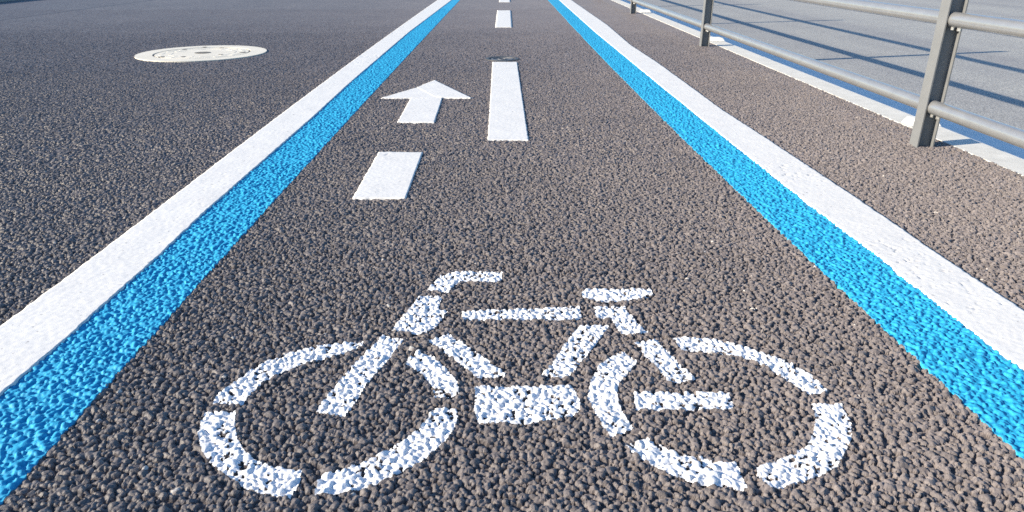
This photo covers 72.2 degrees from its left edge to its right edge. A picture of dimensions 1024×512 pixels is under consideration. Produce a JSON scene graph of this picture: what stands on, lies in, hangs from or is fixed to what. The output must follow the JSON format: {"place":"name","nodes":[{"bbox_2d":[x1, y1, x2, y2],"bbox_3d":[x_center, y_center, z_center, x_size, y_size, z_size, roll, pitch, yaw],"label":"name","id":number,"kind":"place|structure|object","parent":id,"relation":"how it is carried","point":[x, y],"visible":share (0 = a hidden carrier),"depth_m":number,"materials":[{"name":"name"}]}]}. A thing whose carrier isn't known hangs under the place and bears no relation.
{"place":"outdoors","nodes":[
{"label":"outdoors","id":0,"kind":"place"},
{"bbox_2d":[0,0,1023,511],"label":"pavement","id":1,"kind":"structure","parent":0,"point":[606,176],"depth_m":1.63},
{"bbox_2d":[134,45,266,61],"bbox_3d":[-2.195,-1.414,4.995,0.868,0.065,0.868,0,23,-1],"label":"manhole cover","id":2,"kind":"object","parent":1,"relation":"on","point":[203,53],"visible":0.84,"depth_m":4.94,"materials":[{"name":"beige metal"}]},
{"bbox_2d":[0,0,450,395],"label":"white edge line","id":3,"kind":"object","parent":1,"relation":"on","point":[41,327],"visible":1,"depth_m":1.71,"materials":[{"name":"white paint"}]},
{"bbox_2d":[0,0,459,504],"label":"blue edge line","id":4,"kind":"object","parent":1,"relation":"on","point":[47,401],"visible":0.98,"depth_m":1.43,"materials":[{"name":"paint"}]},
{"bbox_2d":[353,80,470,200],"bbox_3d":[-0.414,-0.568,2.971,0.439,0.015,2.051,0,23,-1],"label":"direction arrow","id":5,"kind":"object","parent":1,"relation":"on","point":[390,175],"visible":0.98,"depth_m":2.42,"materials":[{"name":"white paint"}]},
{"bbox_2d":[485,56,518,61],"bbox_3d":[-0.066,-1.312,4.725,0.224,0.033,0.224,0,23,-1],"label":"valve cover","id":6,"kind":"object","parent":1,"relation":"on","point":[501,58],"visible":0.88,"depth_m":4.71,"materials":[{"name":"metal"}]},
{"bbox_2d":[495,10,511,27],"bbox_3d":[-0.087,-2.619,7.736,0.178,0.013,2.160,0,23,-1],"label":"lane marking","id":7,"kind":"object","parent":1,"relation":"on","point":[503,18],"visible":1,"depth_m":7.51,"materials":[{"name":"white paint"}]},
{"bbox_2d":[488,62,528,141],"bbox_3d":[-0.032,-0.848,3.622,0.164,0.014,2.088,0,23,-1],"label":"lane marking","id":8,"kind":"object","parent":1,"relation":"on","point":[507,120],"visible":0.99,"depth_m":3.24,"materials":[{"name":"white paint"}]},
{"bbox_2d":[197,271,851,498],"bbox_3d":[0.020,0.173,1.241,0.994,0.007,0.706,0,23,-1],"label":"bicycle symbol","id":9,"kind":"object","parent":1,"relation":"on","point":[602,397],"visible":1,"depth_m":1.12,"materials":[{"name":"white paint"}]},
{"bbox_2d":[548,0,1023,458],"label":"blue edge line","id":10,"kind":"object","parent":1,"relation":"on","point":[978,375],"visible":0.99,"depth_m":1.53,"materials":[{"name":"paint"}]},
{"bbox_2d":[560,0,1023,369],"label":"white edge line","id":11,"kind":"object","parent":1,"relation":"on","point":[989,316],"visible":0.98,"depth_m":1.82,"materials":[{"name":"white paint"}]},
{"bbox_2d":[612,0,1023,247],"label":"kerb","id":12,"kind":"structure","parent":1,"relation":"on","point":[987,153],"depth_m":3.32,"materials":[{"name":"concrete"}]},
{"bbox_2d":[639,9,650,11],"bbox_3d":[1.616,-2.976,8.520,0.124,0.026,0.080,0,23,-1],"label":"kerb stud","id":13,"kind":"object","parent":12,"relation":"on","point":[644,10],"visible":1,"depth_m":8.49,"materials":[{"name":"white plastic"}]},
{"bbox_2d":[710,37,723,40],"bbox_3d":[1.656,-1.765,5.710,0.124,0.026,0.080,0,23,-1],"label":"kerb stud","id":14,"kind":"object","parent":12,"relation":"on","point":[716,39],"visible":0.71,"depth_m":5.68,"materials":[{"name":"white plastic"}]},
{"bbox_2d":[627,0,1023,148],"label":"railing","id":15,"kind":"object","parent":1,"relation":"on","point":[951,19],"visible":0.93,"depth_m":2.53,"materials":[{"name":"grey metal"}]},
{"bbox_2d":[641,0,1023,129],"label":"roadway","id":16,"kind":"structure","parent":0,"point":[987,78],"depth_m":6.81,"materials":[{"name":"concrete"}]},
{"bbox_2d":[621,0,1023,159],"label":"gutter","id":17,"kind":"object","parent":16,"relation":"on","point":[1011,149],"depth_m":4.21,"materials":[{"name":"concrete"}]},
{"bbox_2d":[901,116,940,125],"bbox_3d":[1.697,-0.560,2.910,0.124,0.026,0.080,0,23,-1],"label":"kerb stud","id":18,"kind":"object","parent":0,"point":[909,120],"visible":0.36,"depth_m":2.91,"materials":[{"name":"white plastic"}]}
]}

